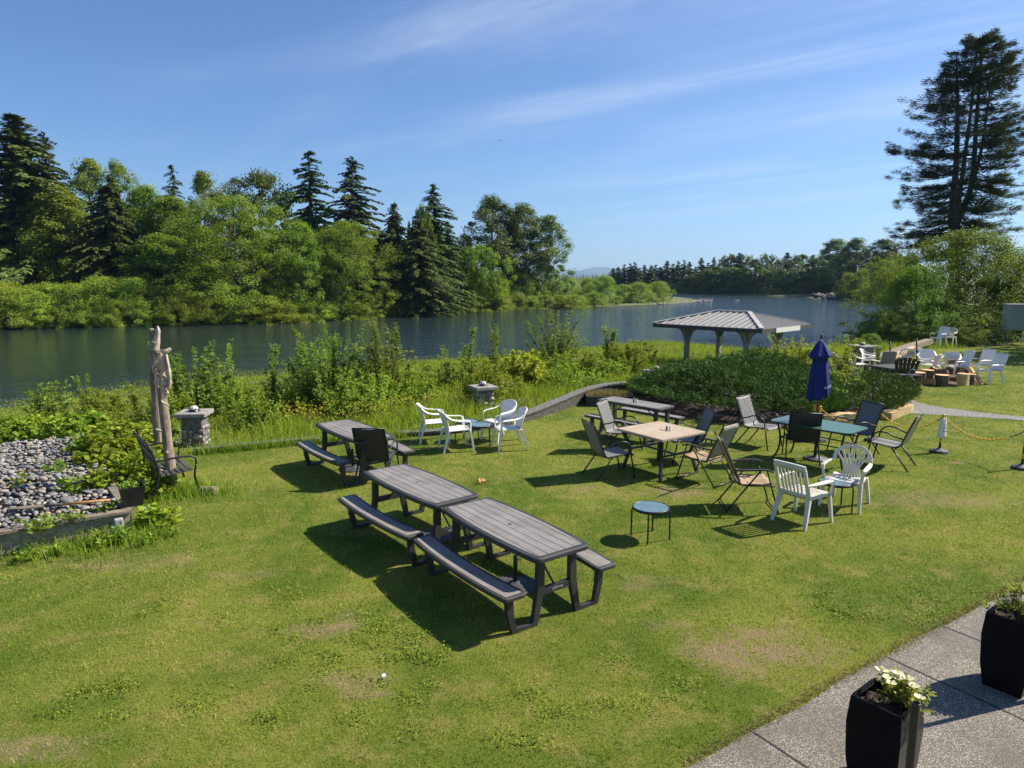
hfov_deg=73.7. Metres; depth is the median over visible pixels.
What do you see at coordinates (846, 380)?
golden shrub
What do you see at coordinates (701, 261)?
conifer tree
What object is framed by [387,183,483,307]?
spruce tree
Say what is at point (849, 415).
peeled log
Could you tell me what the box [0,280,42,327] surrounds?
bank bush
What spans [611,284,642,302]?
willow bush
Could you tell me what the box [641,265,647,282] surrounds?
conifer tree
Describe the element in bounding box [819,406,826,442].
barrier post
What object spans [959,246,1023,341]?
leafy bush
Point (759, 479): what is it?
folding chair
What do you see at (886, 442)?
sling chair
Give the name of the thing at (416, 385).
green shrub
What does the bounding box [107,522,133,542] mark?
weed plant
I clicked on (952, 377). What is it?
firewood log
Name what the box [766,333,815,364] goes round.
golden shrub
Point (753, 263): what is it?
broadleaf tree
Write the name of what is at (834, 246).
broadleaf tree
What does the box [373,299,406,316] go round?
bank bush
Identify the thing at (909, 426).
barrier chain
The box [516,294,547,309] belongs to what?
willow bush
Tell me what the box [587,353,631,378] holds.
green shrub
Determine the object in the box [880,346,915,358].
weathered plank
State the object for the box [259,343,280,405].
willow sapling
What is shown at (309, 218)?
spruce tree
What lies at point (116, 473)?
bramble shrub
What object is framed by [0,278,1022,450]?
ground
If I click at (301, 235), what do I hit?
alder tree
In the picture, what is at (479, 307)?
bank bush
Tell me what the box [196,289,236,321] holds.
bank bush
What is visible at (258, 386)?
leafy shrub
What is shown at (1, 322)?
bank bush
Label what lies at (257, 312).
bank bush
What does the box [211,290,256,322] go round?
bank bush
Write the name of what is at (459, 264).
spruce tree
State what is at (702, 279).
broadleaf tree
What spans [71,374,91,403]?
willow sapling
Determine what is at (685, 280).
bank bush
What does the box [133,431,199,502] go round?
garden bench
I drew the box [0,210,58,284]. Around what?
alder tree
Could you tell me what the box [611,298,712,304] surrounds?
shore stones
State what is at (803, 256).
broadleaf tree
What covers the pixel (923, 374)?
log stump
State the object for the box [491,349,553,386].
broadleaf plant
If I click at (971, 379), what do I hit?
log stump
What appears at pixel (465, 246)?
dead snag
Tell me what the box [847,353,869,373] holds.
plastic chair
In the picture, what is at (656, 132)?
sky
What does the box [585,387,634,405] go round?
planter box
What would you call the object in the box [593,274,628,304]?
willow bush
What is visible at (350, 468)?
umbrella base
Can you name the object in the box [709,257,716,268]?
conifer tree
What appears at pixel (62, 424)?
bramble shrub
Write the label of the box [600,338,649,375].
green shrub
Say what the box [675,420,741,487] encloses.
folding chair
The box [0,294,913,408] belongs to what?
river water
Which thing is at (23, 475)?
weed plant
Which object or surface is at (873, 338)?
leafy bush
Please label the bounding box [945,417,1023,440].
barrier chain
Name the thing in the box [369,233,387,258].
spruce tree
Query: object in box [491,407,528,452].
plastic chair
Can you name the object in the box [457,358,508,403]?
green shrub
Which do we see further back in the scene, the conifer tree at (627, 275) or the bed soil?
the conifer tree at (627, 275)
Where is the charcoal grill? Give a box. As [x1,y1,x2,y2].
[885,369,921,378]
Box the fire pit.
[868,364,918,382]
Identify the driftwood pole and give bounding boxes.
[148,326,161,449]
[152,348,176,489]
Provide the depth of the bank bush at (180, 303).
74.29 m
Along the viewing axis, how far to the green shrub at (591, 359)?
23.43 m
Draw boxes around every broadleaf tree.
[682,273,710,292]
[693,268,713,293]
[698,267,720,292]
[705,266,728,292]
[710,271,732,292]
[712,266,738,292]
[718,254,729,268]
[719,253,737,271]
[719,267,743,292]
[737,257,769,286]
[740,254,752,278]
[740,271,757,292]
[742,266,772,292]
[754,252,770,289]
[755,270,778,292]
[765,267,788,293]
[767,254,779,285]
[772,268,793,293]
[773,258,790,290]
[778,270,800,292]
[783,268,809,292]
[786,254,803,291]
[790,254,817,288]
[799,267,831,292]
[799,269,811,291]
[806,238,868,292]
[809,273,829,291]
[818,266,839,293]
[832,237,879,286]
[850,238,913,286]
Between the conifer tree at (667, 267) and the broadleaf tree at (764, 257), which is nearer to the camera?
the broadleaf tree at (764, 257)
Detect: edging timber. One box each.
[196,440,279,453]
[281,437,319,443]
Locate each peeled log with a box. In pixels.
[823,411,856,422]
[881,403,913,420]
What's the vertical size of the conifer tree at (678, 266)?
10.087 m
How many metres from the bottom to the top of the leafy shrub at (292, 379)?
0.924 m
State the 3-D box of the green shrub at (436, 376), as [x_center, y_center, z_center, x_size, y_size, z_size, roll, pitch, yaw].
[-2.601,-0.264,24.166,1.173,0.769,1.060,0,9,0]
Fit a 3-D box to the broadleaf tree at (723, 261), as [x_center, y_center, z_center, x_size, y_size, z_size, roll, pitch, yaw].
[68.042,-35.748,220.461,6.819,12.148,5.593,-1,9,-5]
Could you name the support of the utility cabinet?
on the lawn at (30, 756)
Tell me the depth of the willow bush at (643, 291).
133.65 m
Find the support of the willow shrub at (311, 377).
on the ground at (677, 300)
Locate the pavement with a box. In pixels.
[685,587,1023,767]
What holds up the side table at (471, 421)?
on the lawn at (30, 756)
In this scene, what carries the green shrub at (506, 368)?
on the ground at (677, 300)
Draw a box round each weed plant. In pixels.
[5,471,30,488]
[13,512,60,533]
[13,543,40,562]
[39,459,72,472]
[44,540,69,555]
[52,475,85,493]
[53,507,86,524]
[80,525,114,545]
[91,498,121,512]
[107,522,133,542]
[136,527,158,544]
[155,521,179,537]
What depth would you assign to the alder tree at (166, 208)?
82.78 m
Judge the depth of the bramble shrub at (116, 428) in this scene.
13.15 m
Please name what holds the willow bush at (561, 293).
on the ground at (677, 300)
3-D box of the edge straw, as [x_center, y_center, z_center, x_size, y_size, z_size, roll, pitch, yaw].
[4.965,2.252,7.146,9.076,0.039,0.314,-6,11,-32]
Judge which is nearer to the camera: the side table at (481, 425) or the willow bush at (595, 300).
the side table at (481, 425)
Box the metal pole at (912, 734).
[905,700,920,767]
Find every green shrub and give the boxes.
[70,387,128,415]
[81,410,123,419]
[105,412,145,418]
[120,416,150,424]
[138,387,194,420]
[207,377,249,420]
[259,377,330,415]
[314,368,410,419]
[366,361,405,378]
[391,368,444,410]
[417,371,433,381]
[425,366,451,380]
[436,369,473,391]
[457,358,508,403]
[470,354,493,380]
[471,369,536,397]
[484,365,509,379]
[529,358,566,371]
[534,359,612,390]
[542,353,561,371]
[573,346,606,376]
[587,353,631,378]
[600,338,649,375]
[849,338,865,347]
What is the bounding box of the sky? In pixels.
[0,0,1023,277]
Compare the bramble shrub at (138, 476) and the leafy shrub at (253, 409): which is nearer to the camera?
the bramble shrub at (138, 476)
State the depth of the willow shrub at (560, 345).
26.38 m
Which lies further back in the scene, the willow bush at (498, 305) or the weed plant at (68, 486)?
the willow bush at (498, 305)
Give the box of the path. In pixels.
[884,400,1023,420]
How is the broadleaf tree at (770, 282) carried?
on the ground at (677, 300)
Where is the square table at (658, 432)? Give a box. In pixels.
[617,421,704,481]
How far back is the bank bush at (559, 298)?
113.34 m
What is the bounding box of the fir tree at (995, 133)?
[882,25,1023,304]
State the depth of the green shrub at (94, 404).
18.69 m
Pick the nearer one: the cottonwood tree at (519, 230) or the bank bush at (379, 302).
the bank bush at (379, 302)
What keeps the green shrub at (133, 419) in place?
on the ground at (677, 300)
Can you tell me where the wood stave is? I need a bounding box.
[969,367,982,384]
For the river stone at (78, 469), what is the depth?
10.99 m
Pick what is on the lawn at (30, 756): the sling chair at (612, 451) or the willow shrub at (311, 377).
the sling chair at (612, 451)
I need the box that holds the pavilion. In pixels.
[653,310,813,363]
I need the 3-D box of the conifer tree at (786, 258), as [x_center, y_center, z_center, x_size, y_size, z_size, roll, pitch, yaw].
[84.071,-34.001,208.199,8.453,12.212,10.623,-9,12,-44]
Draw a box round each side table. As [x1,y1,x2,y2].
[455,418,478,443]
[469,422,492,446]
[630,501,670,543]
[816,477,853,513]
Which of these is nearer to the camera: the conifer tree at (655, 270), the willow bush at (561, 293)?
the willow bush at (561, 293)
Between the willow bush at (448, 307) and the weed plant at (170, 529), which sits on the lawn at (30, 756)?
the weed plant at (170, 529)
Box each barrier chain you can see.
[822,410,854,421]
[881,414,941,427]
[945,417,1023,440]
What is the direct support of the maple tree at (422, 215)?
on the ground at (677, 300)
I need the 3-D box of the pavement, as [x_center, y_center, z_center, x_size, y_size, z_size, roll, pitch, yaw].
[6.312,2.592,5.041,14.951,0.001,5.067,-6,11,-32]
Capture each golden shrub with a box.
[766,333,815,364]
[828,340,858,374]
[831,360,852,381]
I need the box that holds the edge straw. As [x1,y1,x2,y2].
[681,570,1023,767]
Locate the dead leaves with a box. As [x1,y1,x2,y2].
[477,477,485,483]
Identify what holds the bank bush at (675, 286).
on the ground at (677, 300)
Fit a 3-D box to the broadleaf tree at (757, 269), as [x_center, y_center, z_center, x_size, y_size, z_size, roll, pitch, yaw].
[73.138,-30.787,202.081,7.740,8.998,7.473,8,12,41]
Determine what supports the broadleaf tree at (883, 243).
on the ground at (677, 300)
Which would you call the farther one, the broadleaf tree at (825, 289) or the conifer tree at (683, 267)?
the conifer tree at (683, 267)
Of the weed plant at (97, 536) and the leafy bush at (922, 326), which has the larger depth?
the leafy bush at (922, 326)
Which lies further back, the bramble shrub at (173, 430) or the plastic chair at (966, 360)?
the plastic chair at (966, 360)
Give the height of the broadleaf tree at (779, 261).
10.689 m
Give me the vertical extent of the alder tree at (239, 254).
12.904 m
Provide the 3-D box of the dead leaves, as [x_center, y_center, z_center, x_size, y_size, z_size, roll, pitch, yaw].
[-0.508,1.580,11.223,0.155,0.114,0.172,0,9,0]
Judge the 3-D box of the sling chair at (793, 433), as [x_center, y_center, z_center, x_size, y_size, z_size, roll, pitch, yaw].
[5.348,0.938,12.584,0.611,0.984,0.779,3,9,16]
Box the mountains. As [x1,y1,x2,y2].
[535,267,687,277]
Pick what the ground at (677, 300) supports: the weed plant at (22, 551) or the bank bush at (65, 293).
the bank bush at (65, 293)
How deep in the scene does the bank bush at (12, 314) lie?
68.98 m
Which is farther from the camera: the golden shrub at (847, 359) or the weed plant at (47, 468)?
the golden shrub at (847, 359)
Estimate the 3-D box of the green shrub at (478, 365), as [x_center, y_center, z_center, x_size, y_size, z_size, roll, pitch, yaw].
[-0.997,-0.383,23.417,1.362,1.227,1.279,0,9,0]
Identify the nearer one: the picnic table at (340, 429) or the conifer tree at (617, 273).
the picnic table at (340, 429)
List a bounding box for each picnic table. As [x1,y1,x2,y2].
[296,419,414,486]
[338,464,484,566]
[413,498,615,634]
[584,396,684,444]
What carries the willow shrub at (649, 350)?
on the ground at (677, 300)
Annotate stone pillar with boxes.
[173,405,213,446]
[468,380,497,413]
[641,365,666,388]
[847,342,877,366]
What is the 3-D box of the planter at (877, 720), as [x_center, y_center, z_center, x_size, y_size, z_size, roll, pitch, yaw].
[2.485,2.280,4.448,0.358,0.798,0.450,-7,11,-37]
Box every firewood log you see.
[923,379,935,385]
[934,368,946,374]
[946,358,961,365]
[946,366,960,373]
[947,374,956,381]
[948,381,956,386]
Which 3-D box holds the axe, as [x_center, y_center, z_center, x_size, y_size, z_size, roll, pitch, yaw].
[14.526,-0.201,21.517,0.221,0.468,0.669,0,9,0]
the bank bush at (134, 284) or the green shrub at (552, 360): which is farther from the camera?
the bank bush at (134, 284)
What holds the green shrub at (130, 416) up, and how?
on the ground at (677, 300)
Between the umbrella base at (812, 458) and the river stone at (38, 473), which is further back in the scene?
the umbrella base at (812, 458)
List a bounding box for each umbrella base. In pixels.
[338,449,365,472]
[423,529,451,542]
[499,554,534,594]
[802,444,826,461]
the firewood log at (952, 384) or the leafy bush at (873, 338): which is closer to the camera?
the firewood log at (952, 384)
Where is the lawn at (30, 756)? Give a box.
[0,342,1023,767]
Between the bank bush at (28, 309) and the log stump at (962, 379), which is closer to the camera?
the log stump at (962, 379)
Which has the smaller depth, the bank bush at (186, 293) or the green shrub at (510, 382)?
the green shrub at (510, 382)
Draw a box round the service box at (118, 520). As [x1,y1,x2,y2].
[114,517,123,528]
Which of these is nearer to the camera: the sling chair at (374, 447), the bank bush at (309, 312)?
the sling chair at (374, 447)
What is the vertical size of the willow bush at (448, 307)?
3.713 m
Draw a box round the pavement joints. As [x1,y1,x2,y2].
[747,625,1023,767]
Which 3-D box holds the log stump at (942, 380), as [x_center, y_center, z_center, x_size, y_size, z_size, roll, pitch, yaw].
[13.404,-0.112,21.295,0.416,0.357,0.428,5,10,29]
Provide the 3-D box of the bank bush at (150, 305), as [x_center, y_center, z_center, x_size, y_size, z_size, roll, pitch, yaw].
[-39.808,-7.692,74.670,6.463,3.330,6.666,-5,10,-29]
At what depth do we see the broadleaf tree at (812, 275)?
192.34 m
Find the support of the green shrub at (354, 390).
on the ground at (677, 300)
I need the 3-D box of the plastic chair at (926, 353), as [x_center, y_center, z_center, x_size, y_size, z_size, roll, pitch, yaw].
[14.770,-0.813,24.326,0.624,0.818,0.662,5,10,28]
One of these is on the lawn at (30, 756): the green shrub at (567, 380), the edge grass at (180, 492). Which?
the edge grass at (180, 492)
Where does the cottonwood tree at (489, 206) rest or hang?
on the ground at (677, 300)
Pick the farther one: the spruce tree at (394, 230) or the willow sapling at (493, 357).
the spruce tree at (394, 230)
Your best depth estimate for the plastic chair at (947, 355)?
23.56 m
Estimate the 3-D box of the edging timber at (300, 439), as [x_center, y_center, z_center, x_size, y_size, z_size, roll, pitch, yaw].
[-4.321,1.178,13.969,0.766,0.125,0.239,-3,9,-16]
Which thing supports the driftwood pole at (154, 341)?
on the lawn at (30, 756)
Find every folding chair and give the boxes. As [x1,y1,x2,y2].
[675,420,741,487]
[714,431,778,513]
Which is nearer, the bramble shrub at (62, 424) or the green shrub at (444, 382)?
the bramble shrub at (62, 424)
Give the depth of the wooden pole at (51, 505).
9.24 m
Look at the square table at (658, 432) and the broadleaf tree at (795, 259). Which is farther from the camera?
the broadleaf tree at (795, 259)
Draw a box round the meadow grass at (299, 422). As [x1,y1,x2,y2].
[0,338,966,450]
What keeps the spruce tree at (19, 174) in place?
on the ground at (677, 300)
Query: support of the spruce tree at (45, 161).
on the ground at (677, 300)
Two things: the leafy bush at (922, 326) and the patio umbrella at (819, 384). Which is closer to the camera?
the patio umbrella at (819, 384)
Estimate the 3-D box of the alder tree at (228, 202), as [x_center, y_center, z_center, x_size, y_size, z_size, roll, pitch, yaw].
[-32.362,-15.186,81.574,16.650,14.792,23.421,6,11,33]
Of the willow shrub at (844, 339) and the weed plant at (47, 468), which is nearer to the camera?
the weed plant at (47, 468)
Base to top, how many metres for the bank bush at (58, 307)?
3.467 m
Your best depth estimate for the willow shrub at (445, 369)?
21.98 m
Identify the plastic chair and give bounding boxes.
[416,403,449,444]
[437,409,474,453]
[480,399,518,443]
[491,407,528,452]
[770,459,834,530]
[817,444,872,513]
[833,352,852,373]
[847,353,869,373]
[857,348,876,370]
[869,351,896,370]
[899,348,919,366]
[917,349,936,367]
[918,354,942,369]
[930,326,949,345]
[939,352,961,367]
[940,327,957,344]
[945,350,974,373]
[970,349,995,377]
[976,353,1008,383]
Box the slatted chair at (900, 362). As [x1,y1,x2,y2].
[887,357,920,380]
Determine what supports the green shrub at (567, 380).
on the ground at (677, 300)
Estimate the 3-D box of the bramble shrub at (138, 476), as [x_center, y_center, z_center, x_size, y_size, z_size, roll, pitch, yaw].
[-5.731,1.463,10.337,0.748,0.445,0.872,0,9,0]
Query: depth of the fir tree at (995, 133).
56.63 m
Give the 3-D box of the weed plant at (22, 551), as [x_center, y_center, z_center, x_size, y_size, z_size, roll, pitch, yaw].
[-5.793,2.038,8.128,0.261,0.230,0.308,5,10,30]
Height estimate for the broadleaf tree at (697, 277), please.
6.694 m
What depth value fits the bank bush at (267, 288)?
79.59 m
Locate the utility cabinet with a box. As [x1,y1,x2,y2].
[1001,304,1023,344]
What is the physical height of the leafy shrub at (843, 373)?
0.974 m
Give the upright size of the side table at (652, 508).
0.429 m
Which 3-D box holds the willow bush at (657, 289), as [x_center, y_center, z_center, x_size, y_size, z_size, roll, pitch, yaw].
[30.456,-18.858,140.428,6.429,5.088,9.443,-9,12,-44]
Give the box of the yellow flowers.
[221,373,600,419]
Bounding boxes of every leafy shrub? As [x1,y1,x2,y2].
[100,414,135,423]
[121,418,151,424]
[188,385,199,401]
[219,389,293,432]
[231,384,263,398]
[244,381,263,396]
[282,370,303,384]
[420,362,439,374]
[553,351,573,372]
[816,381,849,412]
[829,367,867,401]
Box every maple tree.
[213,167,299,294]
[290,241,359,308]
[405,203,439,275]
[451,243,517,310]
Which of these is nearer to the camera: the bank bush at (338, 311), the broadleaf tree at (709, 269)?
the bank bush at (338, 311)
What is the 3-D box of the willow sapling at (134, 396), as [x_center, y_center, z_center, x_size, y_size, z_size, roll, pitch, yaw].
[-10.617,0.489,19.275,0.530,1.007,0.463,0,9,0]
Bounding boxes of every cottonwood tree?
[455,193,539,286]
[477,221,534,283]
[497,202,561,293]
[519,213,577,297]
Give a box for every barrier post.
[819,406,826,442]
[864,434,874,441]
[929,414,948,453]
[1010,444,1023,470]
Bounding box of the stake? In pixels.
[916,338,917,361]
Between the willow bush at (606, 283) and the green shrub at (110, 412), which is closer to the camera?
the green shrub at (110, 412)
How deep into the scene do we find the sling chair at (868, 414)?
13.17 m
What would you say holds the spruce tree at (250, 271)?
on the ground at (677, 300)
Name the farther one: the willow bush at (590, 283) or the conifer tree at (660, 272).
the conifer tree at (660, 272)
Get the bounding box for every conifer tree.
[607,268,617,287]
[611,267,622,287]
[614,264,628,287]
[621,263,635,286]
[625,262,641,289]
[636,268,645,282]
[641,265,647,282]
[644,265,657,290]
[647,265,659,285]
[654,267,667,284]
[659,261,671,283]
[659,264,682,290]
[674,261,681,283]
[676,260,686,283]
[679,262,696,291]
[694,258,705,275]
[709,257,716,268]
[724,253,750,291]
[779,252,794,290]
[800,254,819,291]
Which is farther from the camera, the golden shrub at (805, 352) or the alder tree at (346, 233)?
the alder tree at (346, 233)
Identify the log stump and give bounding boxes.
[914,371,925,383]
[921,369,933,378]
[934,374,949,386]
[956,373,969,385]
[968,373,976,384]
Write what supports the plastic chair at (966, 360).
on the lawn at (30, 756)
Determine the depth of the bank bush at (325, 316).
82.03 m
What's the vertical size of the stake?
1.132 m
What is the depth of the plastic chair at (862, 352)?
24.60 m
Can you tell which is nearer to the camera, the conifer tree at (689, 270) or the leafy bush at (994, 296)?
the leafy bush at (994, 296)
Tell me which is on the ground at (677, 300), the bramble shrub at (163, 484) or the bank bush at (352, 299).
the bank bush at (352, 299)
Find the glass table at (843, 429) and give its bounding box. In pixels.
[771,415,867,473]
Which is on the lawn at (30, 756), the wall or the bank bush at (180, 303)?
the wall
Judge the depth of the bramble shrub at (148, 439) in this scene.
12.19 m
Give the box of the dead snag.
[459,229,475,273]
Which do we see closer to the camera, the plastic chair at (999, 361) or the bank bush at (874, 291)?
the plastic chair at (999, 361)
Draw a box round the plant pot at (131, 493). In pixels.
[116,478,144,507]
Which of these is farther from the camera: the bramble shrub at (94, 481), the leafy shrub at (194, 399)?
the leafy shrub at (194, 399)
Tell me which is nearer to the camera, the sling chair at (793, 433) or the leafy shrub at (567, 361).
the sling chair at (793, 433)
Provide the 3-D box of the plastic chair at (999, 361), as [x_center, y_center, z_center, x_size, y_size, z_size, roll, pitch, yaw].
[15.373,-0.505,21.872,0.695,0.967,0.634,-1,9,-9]
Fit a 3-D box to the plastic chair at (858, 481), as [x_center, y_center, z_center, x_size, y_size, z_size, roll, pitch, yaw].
[4.965,1.374,10.118,0.633,0.877,0.638,8,12,41]
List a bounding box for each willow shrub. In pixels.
[16,380,77,418]
[148,339,240,415]
[269,379,298,397]
[279,322,374,411]
[354,317,418,398]
[435,344,470,390]
[516,305,588,364]
[631,339,658,366]
[830,334,853,347]
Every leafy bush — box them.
[838,225,1023,342]
[844,309,914,345]
[853,310,975,345]
[854,333,888,352]
[871,264,986,345]
[936,303,1023,345]
[942,326,984,347]
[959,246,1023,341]
[984,279,1023,342]
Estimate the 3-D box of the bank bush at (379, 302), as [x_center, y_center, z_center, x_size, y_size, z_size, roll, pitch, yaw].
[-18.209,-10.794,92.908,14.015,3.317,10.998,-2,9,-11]
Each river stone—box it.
[34,471,42,475]
[37,489,45,493]
[38,476,47,481]
[42,491,57,499]
[59,497,73,502]
[75,467,84,471]
[80,506,89,511]
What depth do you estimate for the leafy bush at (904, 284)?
37.34 m
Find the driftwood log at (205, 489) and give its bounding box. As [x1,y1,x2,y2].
[191,486,217,495]
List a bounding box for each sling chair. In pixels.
[351,428,398,482]
[581,418,635,481]
[596,398,642,449]
[664,406,715,463]
[734,394,781,450]
[781,412,822,465]
[826,400,884,453]
[863,413,923,471]
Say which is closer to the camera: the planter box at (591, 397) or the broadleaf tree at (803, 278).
the planter box at (591, 397)
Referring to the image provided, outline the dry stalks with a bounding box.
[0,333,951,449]
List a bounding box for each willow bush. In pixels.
[437,296,461,313]
[456,276,494,312]
[467,271,502,308]
[485,271,513,309]
[489,293,514,310]
[506,271,551,307]
[507,290,532,310]
[508,279,527,308]
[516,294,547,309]
[529,279,560,304]
[531,294,556,308]
[545,282,573,304]
[559,276,587,301]
[573,275,600,303]
[581,291,612,307]
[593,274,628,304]
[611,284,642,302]
[616,281,660,303]
[646,280,676,302]
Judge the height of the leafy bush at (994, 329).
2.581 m
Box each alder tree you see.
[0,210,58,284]
[3,182,103,287]
[59,157,126,244]
[93,158,146,255]
[104,182,204,287]
[104,232,218,297]
[123,194,234,291]
[146,192,316,317]
[183,170,235,285]
[218,223,269,292]
[261,219,405,318]
[267,220,339,311]
[454,233,480,272]
[849,259,901,300]
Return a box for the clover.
[39,570,1012,757]
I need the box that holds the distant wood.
[559,274,607,279]
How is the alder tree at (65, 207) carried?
on the ground at (677, 300)
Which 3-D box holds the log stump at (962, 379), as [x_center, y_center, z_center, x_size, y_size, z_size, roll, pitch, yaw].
[14.189,-0.148,21.492,0.334,0.367,0.360,0,9,0]
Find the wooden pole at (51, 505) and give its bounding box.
[9,498,114,509]
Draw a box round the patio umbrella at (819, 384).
[806,334,831,455]
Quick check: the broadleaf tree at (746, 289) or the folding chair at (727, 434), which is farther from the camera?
the broadleaf tree at (746, 289)
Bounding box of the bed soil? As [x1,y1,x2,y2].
[641,383,880,426]
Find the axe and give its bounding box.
[963,369,979,385]
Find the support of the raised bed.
on the lawn at (30, 756)
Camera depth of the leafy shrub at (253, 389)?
22.18 m
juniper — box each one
[620,342,852,414]
[841,366,923,409]
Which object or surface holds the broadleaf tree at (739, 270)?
on the ground at (677, 300)
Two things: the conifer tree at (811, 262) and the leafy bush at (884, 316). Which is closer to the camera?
the leafy bush at (884, 316)
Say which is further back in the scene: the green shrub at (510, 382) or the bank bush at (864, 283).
the bank bush at (864, 283)
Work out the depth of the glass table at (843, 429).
12.16 m
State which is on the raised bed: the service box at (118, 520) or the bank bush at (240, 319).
the service box at (118, 520)
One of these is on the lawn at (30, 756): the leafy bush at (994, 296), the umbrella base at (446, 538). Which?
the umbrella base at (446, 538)
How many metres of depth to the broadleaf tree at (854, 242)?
181.80 m
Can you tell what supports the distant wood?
on the ground at (677, 300)
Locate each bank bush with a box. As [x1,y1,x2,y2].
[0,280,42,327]
[0,281,78,325]
[0,286,56,328]
[0,302,32,328]
[8,301,60,328]
[37,297,84,327]
[43,281,112,325]
[55,299,110,328]
[57,273,142,324]
[82,298,154,327]
[98,274,172,321]
[115,300,180,326]
[123,284,198,322]
[150,291,196,320]
[152,295,205,325]
[175,297,228,324]
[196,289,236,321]
[207,305,245,323]
[210,301,274,323]
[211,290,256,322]
[215,281,322,322]
[248,297,310,324]
[264,293,356,319]
[277,300,345,322]
[282,291,335,320]
[303,304,364,320]
[331,293,366,315]
[341,301,383,319]
[348,293,411,316]
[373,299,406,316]
[380,288,413,315]
[455,293,492,312]
[469,292,517,311]
[544,295,584,308]
[557,294,593,308]
[668,284,686,291]
[676,279,695,291]
[832,271,858,299]
[839,288,872,299]
[848,268,871,294]
[860,278,907,300]
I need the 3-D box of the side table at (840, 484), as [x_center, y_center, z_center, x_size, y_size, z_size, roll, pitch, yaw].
[4.706,1.622,9.944,0.476,0.429,0.476,1,9,8]
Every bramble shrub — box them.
[0,409,54,443]
[29,407,112,441]
[58,429,124,455]
[69,430,139,468]
[78,472,112,494]
[83,453,153,489]
[86,419,152,441]
[99,467,159,496]
[106,451,176,477]
[114,430,163,461]
[122,421,179,440]
[134,502,168,526]
[142,468,179,492]
[147,506,183,523]
[169,477,190,491]
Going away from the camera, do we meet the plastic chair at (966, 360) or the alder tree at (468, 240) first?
the plastic chair at (966, 360)
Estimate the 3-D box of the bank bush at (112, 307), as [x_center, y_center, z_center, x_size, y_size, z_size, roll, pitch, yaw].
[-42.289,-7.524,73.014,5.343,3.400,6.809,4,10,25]
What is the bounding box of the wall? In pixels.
[397,381,665,435]
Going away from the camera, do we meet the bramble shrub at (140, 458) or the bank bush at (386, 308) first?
the bramble shrub at (140, 458)
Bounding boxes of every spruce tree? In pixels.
[0,111,130,291]
[14,131,75,283]
[59,176,161,296]
[161,165,205,291]
[193,221,259,290]
[225,225,288,292]
[231,241,278,293]
[251,149,350,291]
[296,156,403,300]
[367,220,477,317]
[368,202,428,315]
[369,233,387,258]
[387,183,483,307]
[437,223,476,312]
[446,241,488,292]
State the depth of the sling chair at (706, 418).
12.53 m
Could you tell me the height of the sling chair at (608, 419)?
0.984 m
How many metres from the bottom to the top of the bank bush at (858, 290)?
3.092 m
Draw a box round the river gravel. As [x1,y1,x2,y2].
[0,433,120,526]
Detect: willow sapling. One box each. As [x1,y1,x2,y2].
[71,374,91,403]
[123,384,147,414]
[224,343,238,404]
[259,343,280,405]
[460,327,479,375]
[483,325,509,368]
[597,324,619,359]
[874,344,882,364]
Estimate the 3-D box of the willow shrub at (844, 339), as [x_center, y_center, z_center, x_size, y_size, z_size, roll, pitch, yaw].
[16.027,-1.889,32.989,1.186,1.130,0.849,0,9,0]
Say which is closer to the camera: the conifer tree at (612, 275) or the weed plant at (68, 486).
the weed plant at (68, 486)
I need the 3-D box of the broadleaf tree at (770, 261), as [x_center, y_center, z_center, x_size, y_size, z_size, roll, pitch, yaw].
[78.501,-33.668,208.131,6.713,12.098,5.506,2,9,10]
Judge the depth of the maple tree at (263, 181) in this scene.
93.70 m
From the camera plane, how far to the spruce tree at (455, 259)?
101.11 m
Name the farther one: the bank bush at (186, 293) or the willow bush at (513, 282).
the willow bush at (513, 282)
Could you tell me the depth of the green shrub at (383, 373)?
24.43 m
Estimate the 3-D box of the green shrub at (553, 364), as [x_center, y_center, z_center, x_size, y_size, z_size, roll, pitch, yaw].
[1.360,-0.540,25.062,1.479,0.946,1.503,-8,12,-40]
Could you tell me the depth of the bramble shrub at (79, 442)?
12.17 m
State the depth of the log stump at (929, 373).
22.06 m
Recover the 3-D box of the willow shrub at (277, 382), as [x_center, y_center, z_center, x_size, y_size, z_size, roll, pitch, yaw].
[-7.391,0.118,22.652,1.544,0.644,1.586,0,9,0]
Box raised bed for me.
[0,451,133,553]
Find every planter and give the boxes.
[845,666,936,767]
[980,580,1023,698]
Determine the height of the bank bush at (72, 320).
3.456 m
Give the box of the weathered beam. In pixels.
[864,339,932,363]
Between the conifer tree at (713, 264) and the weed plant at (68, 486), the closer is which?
the weed plant at (68, 486)
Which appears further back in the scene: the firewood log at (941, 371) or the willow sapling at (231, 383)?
the firewood log at (941, 371)
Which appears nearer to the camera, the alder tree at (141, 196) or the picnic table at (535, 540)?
the picnic table at (535, 540)
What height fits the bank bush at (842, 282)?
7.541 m
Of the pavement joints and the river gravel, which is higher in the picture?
the river gravel
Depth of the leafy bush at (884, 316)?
36.94 m
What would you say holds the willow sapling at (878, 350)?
on the ground at (677, 300)
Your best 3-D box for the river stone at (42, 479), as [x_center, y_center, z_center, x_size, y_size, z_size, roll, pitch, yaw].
[-7.155,1.452,10.420,0.132,0.089,0.101,8,14,5]
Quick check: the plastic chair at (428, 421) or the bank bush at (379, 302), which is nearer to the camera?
the plastic chair at (428, 421)
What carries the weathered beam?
on the stone pillar at (865, 347)
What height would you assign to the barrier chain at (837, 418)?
0.287 m
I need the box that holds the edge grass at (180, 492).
[0,404,631,575]

